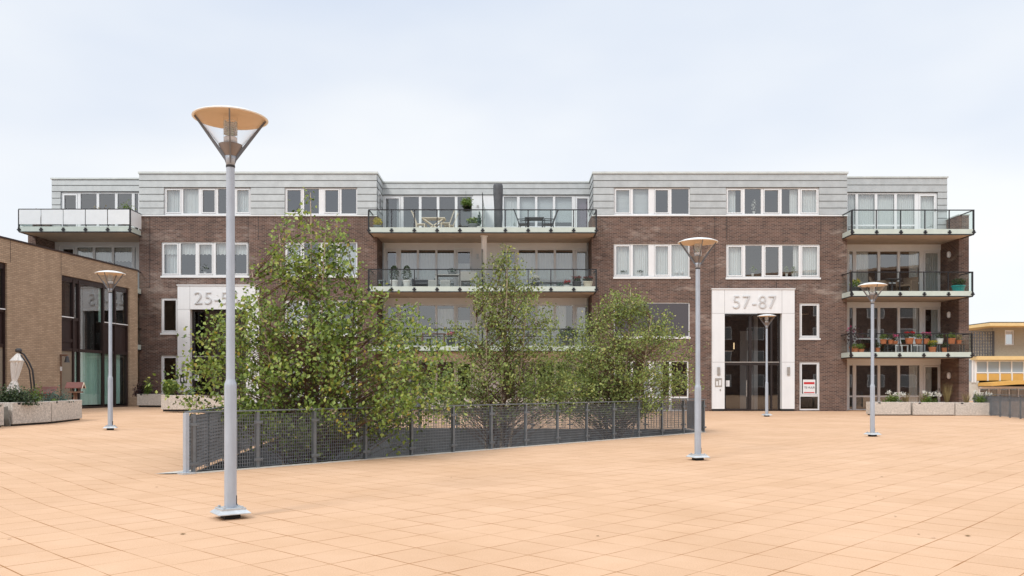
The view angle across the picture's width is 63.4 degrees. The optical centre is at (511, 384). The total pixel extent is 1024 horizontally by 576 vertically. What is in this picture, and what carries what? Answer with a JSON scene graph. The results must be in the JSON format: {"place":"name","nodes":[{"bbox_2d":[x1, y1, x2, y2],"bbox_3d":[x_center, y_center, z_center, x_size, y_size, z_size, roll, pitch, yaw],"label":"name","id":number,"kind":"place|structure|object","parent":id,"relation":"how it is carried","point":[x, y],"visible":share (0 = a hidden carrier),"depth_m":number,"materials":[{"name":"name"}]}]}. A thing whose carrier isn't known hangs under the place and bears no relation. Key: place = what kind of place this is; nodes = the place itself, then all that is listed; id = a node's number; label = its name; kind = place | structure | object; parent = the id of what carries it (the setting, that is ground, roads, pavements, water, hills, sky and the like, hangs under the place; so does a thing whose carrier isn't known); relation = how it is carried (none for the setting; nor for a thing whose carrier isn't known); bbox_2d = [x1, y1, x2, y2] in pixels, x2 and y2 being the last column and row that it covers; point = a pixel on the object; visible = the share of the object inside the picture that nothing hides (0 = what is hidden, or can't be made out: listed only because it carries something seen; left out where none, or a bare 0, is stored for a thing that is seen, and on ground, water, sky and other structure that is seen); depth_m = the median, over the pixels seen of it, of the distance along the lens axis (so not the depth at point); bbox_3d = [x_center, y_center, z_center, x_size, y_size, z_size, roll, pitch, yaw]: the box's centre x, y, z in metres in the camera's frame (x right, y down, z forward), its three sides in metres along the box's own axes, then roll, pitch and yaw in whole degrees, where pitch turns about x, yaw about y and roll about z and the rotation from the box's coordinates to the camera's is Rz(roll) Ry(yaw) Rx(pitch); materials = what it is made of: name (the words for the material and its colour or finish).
{"place":"outdoors","nodes":[
{"label":"outdoors","id":0,"kind":"place"},
{"bbox_2d":[29,387,57,399],"bbox_3d":[-15.765,0.538,28.025,1.073,0.957,0.850,0,0,0],"label":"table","id":1,"kind":"object","parent":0,"point":[48,389],"visible":0.29,"depth_m":27.91,"materials":[{"name":"brown wood"}]},
{"bbox_2d":[0,401,1023,575],"bbox_3d":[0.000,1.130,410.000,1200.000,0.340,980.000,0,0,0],"label":"ground","id":2,"kind":"structure","parent":0,"point":[792,493],"depth_m":8.94,"materials":[{"name":"tile"}]},
{"bbox_2d":[0,403,3,426],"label":"concrete planter","id":3,"kind":"object","parent":2,"relation":"on","point":[2,414],"visible":0.97,"depth_m":20.60,"materials":[{"name":"grey concrete"}]},
{"bbox_2d":[4,406,10,425],"bbox_3d":[-12.791,0.805,20.992,0.180,0.500,0.024,-13,-5,21],"label":"grey board","id":4,"kind":"object","parent":2,"relation":"on","point":[6,418],"visible":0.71,"depth_m":20.97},
{"bbox_2d":[7,348,34,396],"bbox_3d":[-16.194,-0.084,27.550,1.230,2.249,0.700,0,0,0],"label":"folded parasol","id":5,"kind":"object","parent":2,"relation":"on","point":[17,360],"visible":0.79,"depth_m":27.44,"materials":[{"name":"fabric"}]},
{"bbox_2d":[0,401,50,425],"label":"concrete planter","id":6,"kind":"object","parent":2,"relation":"on","point":[20,414],"visible":0.81,"depth_m":21.66,"materials":[{"name":"grey concrete"}]},
{"bbox_2d":[0,383,42,405],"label":"evergreen shrub","id":7,"kind":"object","parent":6,"relation":"on","point":[14,395],"visible":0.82,"depth_m":21.57,"materials":[{"name":"green plant"}]},
{"bbox_2d":[23,382,43,401],"bbox_3d":[-12.983,0.241,22.375,0.747,0.634,0.590,0,0,0],"label":"herb","id":8,"kind":"object","parent":6,"relation":"in","point":[40,397],"visible":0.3,"depth_m":22.41,"materials":[{"name":"green plant"}]},
{"bbox_2d":[41,400,81,422],"bbox_3d":[-13.091,0.763,23.662,0.804,0.630,2.238,0,0,-8],"label":"concrete planter","id":9,"kind":"object","parent":2,"relation":"on","point":[64,411],"visible":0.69,"depth_m":23.62,"materials":[{"name":"grey concrete"}]},
{"bbox_2d":[39,385,73,402],"bbox_3d":[-13.112,0.270,23.748,1.151,0.576,0.700,0,0,0],"label":"herb","id":10,"kind":"object","parent":9,"relation":"on","point":[57,397],"visible":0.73,"depth_m":23.70,"materials":[{"name":"green plant"}]},
{"bbox_2d":[0,236,138,408],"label":"brick house","id":11,"kind":"structure","parent":2,"relation":"on","point":[54,315],"depth_m":34.01,"materials":[{"name":"brown brick"}]},
{"bbox_2d":[0,262,5,395],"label":"window group","id":12,"kind":"structure","parent":11,"relation":"in","point":[2,265],"depth_m":30.28,"materials":[{"name":"brown paint"}]},
{"bbox_2d":[62,275,127,408],"bbox_3d":[-19.064,-1.704,35.889,2.350,5.648,5.170,0,0,6],"label":"window group","id":13,"kind":"structure","parent":11,"relation":"in","point":[85,303],"depth_m":36.26,"materials":[{"name":"glass"}]},
{"bbox_2d":[65,382,85,399],"bbox_3d":[-14.098,0.474,26.800,0.514,1.123,0.406,0,0,-12],"label":"bird table","id":14,"kind":"object","parent":2,"relation":"on","point":[72,385],"visible":0.88,"depth_m":26.72,"materials":[{"name":"wood"}]},
{"bbox_2d":[95,270,125,429],"bbox_3d":[-9.874,-0.841,20.400,0.703,3.924,0.703,0,0,-1],"label":"street lamp","id":15,"kind":"object","parent":2,"relation":"on","point":[110,285],"visible":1,"depth_m":20.36,"materials":[{"name":"metal"}]},
{"bbox_2d":[137,394,164,406],"bbox_3d":[-16.325,0.708,37.673,1.075,0.587,0.754,0,0,0],"label":"concrete planter","id":16,"kind":"object","parent":2,"relation":"on","point":[149,400],"visible":0.72,"depth_m":37.30,"materials":[{"name":"grey concrete"}]},
{"bbox_2d":[132,378,161,396],"bbox_3d":[-16.563,0.041,37.598,1.429,1.040,0.611,0,0,10],"label":"purple shrub","id":17,"kind":"object","parent":16,"relation":"in","point":[140,388],"visible":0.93,"depth_m":37.57,"materials":[{"name":"red plant"}]},
{"bbox_2d":[141,378,153,394],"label":"green shrub","id":18,"kind":"object","parent":16,"relation":"on","point":[147,391],"visible":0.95,"depth_m":37.35,"materials":[{"name":"green plant"}]},
{"bbox_2d":[161,395,201,410],"bbox_3d":[-12.660,0.704,31.873,1.324,0.621,0.754,0,0,0],"label":"concrete planter","id":19,"kind":"object","parent":2,"relation":"on","point":[169,401],"visible":0.51,"depth_m":31.50,"materials":[{"name":"grey concrete"}]},
{"bbox_2d":[162,379,178,394],"bbox_3d":[-13.085,0.133,31.796,0.630,0.720,0.597,0,0,0],"label":"round conifer","id":20,"kind":"object","parent":19,"relation":"on","point":[173,388],"visible":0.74,"depth_m":31.66,"materials":[{"name":"green plant"}]},
{"bbox_2d":[197,396,239,410],"bbox_3d":[-11.277,0.715,31.873,1.400,0.599,0.754,0,0,0],"label":"concrete planter","id":21,"kind":"object","parent":2,"relation":"on","point":[213,403],"visible":0.18,"depth_m":31.50,"materials":[{"name":"grey concrete"}]},
{"bbox_2d":[191,105,268,519],"bbox_3d":[-2.748,-0.682,8.100,0.714,3.984,0.714,0,0,-17],"label":"street lamp","id":22,"kind":"object","parent":2,"relation":"on","point":[230,121],"visible":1,"depth_m":8.06,"materials":[{"name":"metal"}]},
{"bbox_2d":[156,429,704,473],"bbox_3d":[0.390,1.297,17.824,1.277,0.026,16.075,0,0,40],"label":"kerb strip","id":23,"kind":"object","parent":2,"relation":"on","point":[419,454],"visible":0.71,"depth_m":15.12,"materials":[{"name":"concrete"}]},
{"bbox_2d":[176,396,705,474],"bbox_3d":[-0.393,0.828,18.180,11.436,0.984,12.446,0,0,0],"label":"fence","id":24,"kind":"object","parent":2,"relation":"on","point":[203,439],"visible":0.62,"depth_m":15.34,"materials":[{"name":"metal"}]},
{"bbox_2d":[17,171,975,410],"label":"apartment building","id":25,"kind":"structure","parent":2,"relation":"on","point":[830,236],"depth_m":41.05,"materials":[{"name":"brick"}]},
{"bbox_2d":[60,246,136,268],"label":"window","id":26,"kind":"structure","parent":25,"relation":"in","point":[113,254],"depth_m":42.92,"materials":[{"name":"glass"}]},
{"bbox_2d":[61,192,138,229],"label":"window","id":27,"kind":"structure","parent":25,"relation":"in","point":[78,194],"depth_m":42.25,"materials":[{"name":"white paint"}]},
{"bbox_2d":[160,298,176,334],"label":"window","id":28,"kind":"structure","parent":25,"relation":"in","point":[163,332],"depth_m":41.03,"materials":[{"name":"white paint"}]},
{"bbox_2d":[161,355,176,393],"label":"window","id":29,"kind":"structure","parent":25,"relation":"in","point":[162,356],"depth_m":41.05,"materials":[{"name":"white paint"}]},
{"bbox_2d":[160,242,249,277],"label":"window","id":30,"kind":"structure","parent":25,"relation":"in","point":[172,250],"depth_m":41.05,"materials":[{"name":"white paint"}]},
{"bbox_2d":[164,188,250,214],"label":"window","id":31,"kind":"structure","parent":25,"relation":"in","point":[177,201],"depth_m":41.21,"materials":[{"name":"white paint"}]},
{"bbox_2d":[192,310,245,401],"bbox_3d":[-14.471,-1.361,41.155,2.759,4.704,0.130,0,0,0],"label":"entrance door","id":32,"kind":"structure","parent":25,"relation":"in","point":[196,318],"depth_m":41.18,"materials":[{"name":"black"}]},
{"bbox_2d":[284,300,356,335],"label":"window","id":33,"kind":"structure","parent":25,"relation":"in","point":[300,307],"depth_m":41.09,"materials":[{"name":"white paint"}]},
{"bbox_2d":[285,188,356,214],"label":"window","id":34,"kind":"structure","parent":25,"relation":"in","point":[322,191],"depth_m":41.05,"materials":[{"name":"white paint"}]},
{"bbox_2d":[285,357,356,407],"bbox_3d":[-9.439,-0.057,41.156,3.588,2.619,0.217,0,0,0],"label":"window","id":35,"kind":"structure","parent":25,"relation":"in","point":[291,357],"depth_m":41.20,"materials":[{"name":"white paint"}]},
{"bbox_2d":[285,242,357,277],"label":"window","id":36,"kind":"structure","parent":25,"relation":"in","point":[354,244],"depth_m":41.23,"materials":[{"name":"white paint"}]},
{"bbox_2d":[373,217,382,226],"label":"potted plant","id":37,"kind":"object","parent":25,"relation":"on","point":[377,222],"visible":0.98,"depth_m":40.50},
{"bbox_2d":[389,265,398,285],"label":"topiary","id":38,"kind":"object","parent":25,"relation":"on","point":[395,282],"visible":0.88,"depth_m":40.40,"materials":[{"name":"green"}]},
{"bbox_2d":[402,265,411,285],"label":"topiary","id":39,"kind":"object","parent":25,"relation":"on","point":[407,282],"visible":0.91,"depth_m":40.38,"materials":[{"name":"green"}]},
{"bbox_2d":[412,278,434,285],"bbox_3d":[-4.356,-4.992,41.457,1.160,0.631,1.213,0,0,0],"label":"chair","id":40,"kind":"object","parent":25,"relation":"on","point":[421,282],"visible":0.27,"depth_m":41.08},
{"bbox_2d":[383,195,472,226],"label":"window","id":41,"kind":"structure","parent":25,"relation":"in","point":[400,198],"depth_m":42.85,"materials":[{"name":"white paint"}]},
{"bbox_2d":[385,249,472,285],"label":"window","id":42,"kind":"structure","parent":25,"relation":"in","point":[417,260],"depth_m":42.92,"materials":[{"name":"glass"}]},
{"bbox_2d":[385,304,472,345],"bbox_3d":[-4.285,-2.995,42.827,4.567,2.313,0.273,0,0,0],"label":"window","id":43,"kind":"structure","parent":25,"relation":"in","point":[442,316],"depth_m":42.76,"materials":[{"name":"glass"}]},
{"bbox_2d":[385,361,472,408],"bbox_3d":[-4.285,0.030,42.827,4.567,2.550,0.273,0,0,0],"label":"window","id":44,"kind":"structure","parent":25,"relation":"in","point":[407,362],"depth_m":42.75,"materials":[{"name":"white paint"}]},
{"bbox_2d":[420,333,445,345],"bbox_3d":[-3.877,-2.179,40.900,1.200,0.700,0.600,0,0,0],"label":"table","id":45,"kind":"object","parent":25,"relation":"on","point":[443,334],"visible":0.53,"depth_m":40.89,"materials":[{"name":"grey wood"}]},
{"bbox_2d":[428,280,438,285],"bbox_3d":[-3.839,-4.886,40.500,0.480,0.420,0.400,0,0,0],"label":"wicker stool","id":46,"kind":"object","parent":25,"relation":"on","point":[432,282],"visible":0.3,"depth_m":40.30,"materials":[{"name":"grey"}]},
{"bbox_2d":[422,217,445,226],"bbox_3d":[-3.867,-7.859,41.100,1.150,0.740,0.700,0,0,0],"label":"table","id":47,"kind":"object","parent":25,"relation":"on","point":[428,219],"visible":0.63,"depth_m":40.88,"materials":[{"name":"brown wood"}]},
{"bbox_2d":[440,280,450,285],"bbox_3d":[-3.248,-4.886,40.500,0.480,0.420,0.400,0,0,0],"label":"wicker stool","id":48,"kind":"object","parent":25,"relation":"on","point":[445,282],"visible":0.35,"depth_m":40.30,"materials":[{"name":"grey"}]},
{"bbox_2d":[435,274,458,279],"bbox_3d":[-3.146,-5.046,41.000,1.250,0.740,0.800,0,0,0],"label":"table","id":49,"kind":"object","parent":25,"relation":"on","point":[448,275],"visible":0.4,"depth_m":40.85,"materials":[{"name":"grey"}]},
{"bbox_2d":[461,197,473,205],"bbox_3d":[-2.380,-9.489,42.286,0.766,0.794,0.640,0,0,30],"label":"hanging basket","id":50,"kind":"object","parent":25,"relation":"hanging from","point":[465,202],"visible":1,"depth_m":42.20,"materials":[{"name":"green plant"}]},
{"bbox_2d":[460,271,476,285],"bbox_3d":[-2.144,-5.105,40.853,0.840,0.857,0.874,0,0,0],"label":"chair","id":51,"kind":"object","parent":25,"relation":"on","point":[465,276],"visible":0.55,"depth_m":40.48,"materials":[{"name":"grey wicker"}]},
{"bbox_2d":[466,217,478,226],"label":"potted plant","id":52,"kind":"object","parent":25,"relation":"on","point":[473,222],"visible":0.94,"depth_m":40.73,"materials":[{"name":"green plant"}]},
{"bbox_2d":[493,183,502,226],"bbox_3d":[-0.682,-8.711,40.900,0.600,2.404,0.600,0,0,0],"label":"covered parasol","id":53,"kind":"object","parent":25,"relation":"on","point":[498,199],"visible":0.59,"depth_m":40.72,"materials":[{"name":"grey"}]},
{"bbox_2d":[514,210,527,226],"bbox_3d":[0.460,-8.099,41.122,0.735,1.180,0.540,0,0,10],"label":"chair","id":54,"kind":"object","parent":25,"relation":"on","point":[520,224],"visible":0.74,"depth_m":40.97,"materials":[{"name":"grey"}]},
{"bbox_2d":[525,217,543,226],"bbox_3d":[1.099,-7.869,41.100,0.950,0.720,0.800,0,0,0],"label":"table","id":55,"kind":"object","parent":25,"relation":"on","point":[536,218],"visible":0.6,"depth_m":40.88,"materials":[{"name":"grey"}]},
{"bbox_2d":[501,249,586,285],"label":"window","id":56,"kind":"structure","parent":25,"relation":"in","point":[577,259],"depth_m":42.93,"materials":[{"name":"glass"}]},
{"bbox_2d":[501,304,586,345],"bbox_3d":[1.720,-2.995,42.826,4.596,2.313,0.273,0,0,0],"label":"window","id":57,"kind":"structure","parent":25,"relation":"in","point":[577,309],"depth_m":42.92,"materials":[{"name":"glass"}]},
{"bbox_2d":[508,361,582,396],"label":"window","id":58,"kind":"structure","parent":25,"relation":"in","point":[527,364],"depth_m":42.91,"materials":[{"name":"white paint"}]},
{"bbox_2d":[503,195,589,226],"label":"window","id":59,"kind":"structure","parent":25,"relation":"in","point":[581,217],"depth_m":43.03,"materials":[{"name":"white paint"}]},
{"bbox_2d":[543,210,558,226],"bbox_3d":[1.909,-8.084,41.122,0.735,1.150,0.540,0,0,-10],"label":"chair","id":60,"kind":"object","parent":25,"relation":"on","point":[546,224],"visible":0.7,"depth_m":40.99,"materials":[{"name":"grey"}]},
{"bbox_2d":[558,326,576,345],"bbox_3d":[2.720,-2.356,40.596,0.969,1.053,0.909,0,0,0],"label":"potted plant","id":61,"kind":"object","parent":25,"relation":"on","point":[568,334],"visible":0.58,"depth_m":40.43,"materials":[{"name":"green plant"}]},
{"bbox_2d":[582,276,593,285],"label":"potted plant","id":62,"kind":"object","parent":25,"relation":"on","point":[587,282],"visible":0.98,"depth_m":40.34,"materials":[{"name":"green plant"}]},
{"bbox_2d":[614,361,687,410],"bbox_3d":[6.876,0.050,41.155,3.701,2.491,0.216,0,0,0],"label":"window","id":63,"kind":"structure","parent":25,"relation":"in","point":[660,372],"depth_m":41.05,"materials":[{"name":"white paint"}]},
{"bbox_2d":[614,188,689,214],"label":"window","id":64,"kind":"structure","parent":25,"relation":"in","point":[630,206],"depth_m":41.07,"materials":[{"name":"white paint"}]},
{"bbox_2d":[613,244,690,278],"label":"window","id":65,"kind":"structure","parent":25,"relation":"in","point":[657,261],"depth_m":41.21,"materials":[{"name":"white paint"}]},
{"bbox_2d":[613,303,690,338],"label":"window","id":66,"kind":"structure","parent":25,"relation":"in","point":[681,310],"depth_m":41.04,"materials":[{"name":"glass"}]},
{"bbox_2d":[724,314,779,410],"bbox_3d":[11.876,-1.117,41.126,2.816,4.795,0.187,0,0,0],"label":"entrance door","id":67,"kind":"structure","parent":25,"relation":"in","point":[745,334],"depth_m":41.18,"materials":[{"name":"black"}]},
{"bbox_2d":[726,188,818,214],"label":"window","id":68,"kind":"structure","parent":25,"relation":"in","point":[808,198],"depth_m":41.05,"materials":[{"name":"white paint"}]},
{"bbox_2d":[725,244,820,278],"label":"window","id":69,"kind":"structure","parent":25,"relation":"in","point":[806,257],"depth_m":41.07,"materials":[{"name":"white paint"}]},
{"bbox_2d":[803,380,814,392],"bbox_3d":[14.699,0.086,41.053,0.612,0.683,0.023,0,0,0],"label":"letting board","id":70,"kind":"object","parent":25,"relation":"on","point":[808,386],"visible":1,"depth_m":41.05,"materials":[{"name":"white paint"}]},
{"bbox_2d":[800,362,818,409],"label":"window","id":71,"kind":"structure","parent":25,"relation":"in","point":[817,363],"depth_m":41.05,"materials":[{"name":"white paint"}]},
{"bbox_2d":[799,303,820,339],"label":"window","id":72,"kind":"structure","parent":25,"relation":"in","point":[816,337],"depth_m":41.05,"materials":[{"name":"white paint"}]},
{"bbox_2d":[844,326,863,350],"bbox_3d":[16.741,-2.228,40.705,0.948,1.405,0.991,0,0,0],"label":"potted plant","id":73,"kind":"object","parent":25,"relation":"on","point":[854,330],"visible":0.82,"depth_m":40.62,"materials":[{"name":"green plant"}]},
{"bbox_2d":[849,278,860,290],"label":"potted plant","id":74,"kind":"object","parent":25,"relation":"on","point":[856,283],"visible":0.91,"depth_m":40.49,"materials":[{"name":"green plant"}]},
{"bbox_2d":[869,277,888,290],"bbox_3d":[18.219,-4.909,41.229,0.834,0.908,0.780,0,0,30],"label":"chair","id":75,"kind":"object","parent":25,"relation":"on","point":[886,288],"visible":0.41,"depth_m":40.85,"materials":[{"name":"brown wicker"}]},
{"bbox_2d":[847,193,936,230],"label":"window","id":76,"kind":"structure","parent":25,"relation":"in","point":[863,201],"depth_m":42.43,"materials":[{"name":"white paint"}]},
{"bbox_2d":[849,250,939,290],"bbox_3d":[19.712,-5.797,42.827,4.789,2.283,0.274,0,0,0],"label":"window","id":77,"kind":"structure","parent":25,"relation":"in","point":[929,260],"depth_m":42.92,"materials":[{"name":"glass"}]},
{"bbox_2d":[849,307,939,351],"bbox_3d":[19.712,-2.802,42.825,4.789,2.461,0.271,0,0,0],"label":"window","id":78,"kind":"structure","parent":25,"relation":"in","point":[935,311],"depth_m":42.75,"materials":[{"name":"glass"}]},
{"bbox_2d":[849,364,939,409],"bbox_3d":[19.712,0.126,42.827,4.789,2.387,0.274,0,0,0],"label":"window","id":79,"kind":"structure","parent":25,"relation":"in","point":[925,372],"depth_m":42.75,"materials":[{"name":"white paint"}]},
{"bbox_2d":[896,277,918,290],"bbox_3d":[19.657,-4.909,41.237,0.834,0.908,0.780,0,0,-40],"label":"chair","id":80,"kind":"object","parent":25,"relation":"on","point":[912,283],"visible":0.69,"depth_m":41.21,"materials":[{"name":"brown wicker"}]},
{"bbox_2d":[884,344,964,351],"bbox_3d":[20.049,-1.755,40.350,3.811,0.460,0.320,0,0,0],"label":"flower bench","id":81,"kind":"object","parent":25,"relation":"on","point":[924,344],"visible":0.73,"depth_m":40.25,"materials":[{"name":"grey wood"}]},
{"bbox_2d":[904,331,914,343],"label":"potted plant","id":82,"kind":"object","parent":81,"relation":"on","point":[908,340],"visible":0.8,"depth_m":40.23,"materials":[{"name":"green plant"}]},
{"bbox_2d":[946,332,955,343],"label":"potted plant","id":83,"kind":"object","parent":81,"relation":"on","point":[951,339],"visible":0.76,"depth_m":40.22,"materials":[{"name":"green plant"}]},
{"bbox_2d":[927,340,937,351],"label":"potted plant","id":84,"kind":"object","parent":25,"relation":"on","point":[932,349],"visible":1,"depth_m":39.99,"materials":[{"name":"green plant"}]},
{"bbox_2d":[951,278,965,290],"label":"potted plant","id":85,"kind":"object","parent":25,"relation":"on","point":[958,287],"visible":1,"depth_m":40.44,"materials":[{"name":"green plant"}]},
{"bbox_2d":[678,237,717,459],"bbox_3d":[3.214,-0.613,14.350,0.689,3.844,0.689,0,0,-3],"label":"street lamp","id":86,"kind":"object","parent":2,"relation":"on","point":[697,244],"visible":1,"depth_m":14.31,"materials":[{"name":"metal"}]},
{"bbox_2d":[757,314,775,416],"bbox_3d":[10.436,-0.791,34.000,0.753,4.203,0.753,0,0,1],"label":"street lamp","id":87,"kind":"object","parent":2,"relation":"on","point":[766,325],"visible":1,"depth_m":33.96,"materials":[{"name":"metal"}]},
{"bbox_2d":[858,282,886,436],"bbox_3d":[9.078,-0.632,20.900,0.696,3.884,0.696,0,0,2],"label":"street lamp","id":88,"kind":"object","parent":2,"relation":"on","point":[872,297],"visible":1,"depth_m":20.86,"materials":[{"name":"metal"}]},
{"bbox_2d":[866,402,910,415],"bbox_3d":[16.036,1.030,35.373,1.568,0.601,0.754,0,0,0],"label":"concrete planter","id":89,"kind":"object","parent":2,"relation":"on","point":[892,408],"visible":0.8,"depth_m":35.00,"materials":[{"name":"grey concrete"}]},
{"bbox_2d":[883,390,908,401],"bbox_3d":[16.266,0.529,35.299,1.056,0.652,0.619,0,0,0],"label":"hydrangea","id":90,"kind":"object","parent":89,"relation":"in","point":[895,397],"visible":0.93,"depth_m":35.31,"materials":[{"name":"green plant"}]},
{"bbox_2d":[911,402,953,415],"bbox_3d":[17.798,1.042,35.373,1.738,0.601,0.754,0,0,0],"label":"concrete planter","id":91,"kind":"object","parent":2,"relation":"on","point":[932,408],"visible":0.77,"depth_m":35.00,"materials":[{"name":"grey concrete"}]},
{"bbox_2d":[921,390,941,401],"bbox_3d":[17.790,0.538,35.282,0.951,0.654,0.537,0,0,0],"label":"hydrangea","id":92,"kind":"object","parent":91,"relation":"in","point":[927,399],"visible":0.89,"depth_m":35.21,"materials":[{"name":"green plant"}]},
{"bbox_2d":[954,402,995,415],"bbox_3d":[19.602,1.060,35.373,1.774,0.613,0.754,0,0,0],"label":"concrete planter","id":93,"kind":"object","parent":2,"relation":"on","point":[970,409],"visible":0.5,"depth_m":35.00,"materials":[{"name":"grey concrete"}]},
{"bbox_2d":[972,390,992,402],"bbox_3d":[19.942,0.518,35.254,0.856,0.676,0.512,0,0,0],"label":"hydrangea","id":94,"kind":"object","parent":93,"relation":"in","point":[980,398],"visible":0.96,"depth_m":35.16,"materials":[{"name":"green plant"}]},
{"bbox_2d":[969,322,1023,400],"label":"ochre building","id":95,"kind":"structure","parent":2,"relation":"on","point":[1001,371],"depth_m":66.06,"materials":[{"name":"yellow paint"}]},
{"bbox_2d":[969,331,993,356],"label":"lattice screen","id":96,"kind":"object","parent":95,"relation":"on","point":[982,337],"visible":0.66,"depth_m":65.67,"materials":[{"name":"grey"}]},
{"bbox_2d":[976,360,1023,372],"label":"window","id":97,"kind":"structure","parent":95,"relation":"in","point":[982,366],"depth_m":66.11,"materials":[{"name":"glass"}]},
{"bbox_2d":[979,388,1023,400],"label":"window","id":98,"kind":"structure","parent":95,"relation":"in","point":[1014,392],"depth_m":66.11,"materials":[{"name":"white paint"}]},
{"bbox_2d":[1005,330,1013,344],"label":"window","id":99,"kind":"structure","parent":95,"relation":"in","point":[1009,334],"depth_m":66.11,"materials":[{"name":"glass"}]},
{"bbox_2d":[973,394,1023,418],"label":"fence","id":100,"kind":"object","parent":2,"relation":"on","point":[1010,406],"visible":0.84,"depth_m":33.18,"materials":[{"name":"metal"}]},
{"bbox_2d":[0,0,1023,324],"label":"sky","id":101,"kind":"structure","parent":0,"point":[401,90],"materials":[{"name":"white"}]},
{"bbox_2d":[571,275,581,285],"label":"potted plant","id":102,"kind":"object","parent":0,"point":[577,281],"visible":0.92,"depth_m":40.35,"materials":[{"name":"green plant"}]},
{"bbox_2d":[942,382,951,401],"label":"ornamental grass","id":103,"kind":"object","parent":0,"point":[947,396],"depth_m":35.29,"materials":[{"name":"plant"}]},
{"label":"light well floor","id":104,"kind":"structure","parent":0,"visible":0},
{"bbox_2d":[144,187,474,464],"bbox_3d":[-3.504,0.334,14.987,5.672,7.743,4.162,0,0,0],"label":"birch tree","id":105,"kind":"object","parent":104,"relation":"on","point":[315,375],"visible":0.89,"depth_m":14.61,"materials":[{"name":"green plant"}]},
{"bbox_2d":[196,428,692,471],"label":"light well wall","id":106,"kind":"structure","parent":104,"relation":"on","point":[648,432],"depth_m":24.30,"materials":[{"name":"concrete"}]},
{"bbox_2d":[413,243,607,448],"bbox_3d":[-0.077,0.457,19.252,4.433,7.496,3.693,0,0,0],"label":"birch tree","id":107,"kind":"object","parent":104,"relation":"on","point":[501,397],"visible":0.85,"depth_m":19.04,"materials":[{"name":"green plant"}]},
{"bbox_2d":[524,284,706,441],"bbox_3d":[2.548,0.787,21.575,4.726,6.837,3.737,0,0,26],"label":"birch tree","id":108,"kind":"object","parent":104,"relation":"on","point":[624,368],"visible":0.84,"depth_m":21.34,"materials":[{"name":"green plant"}]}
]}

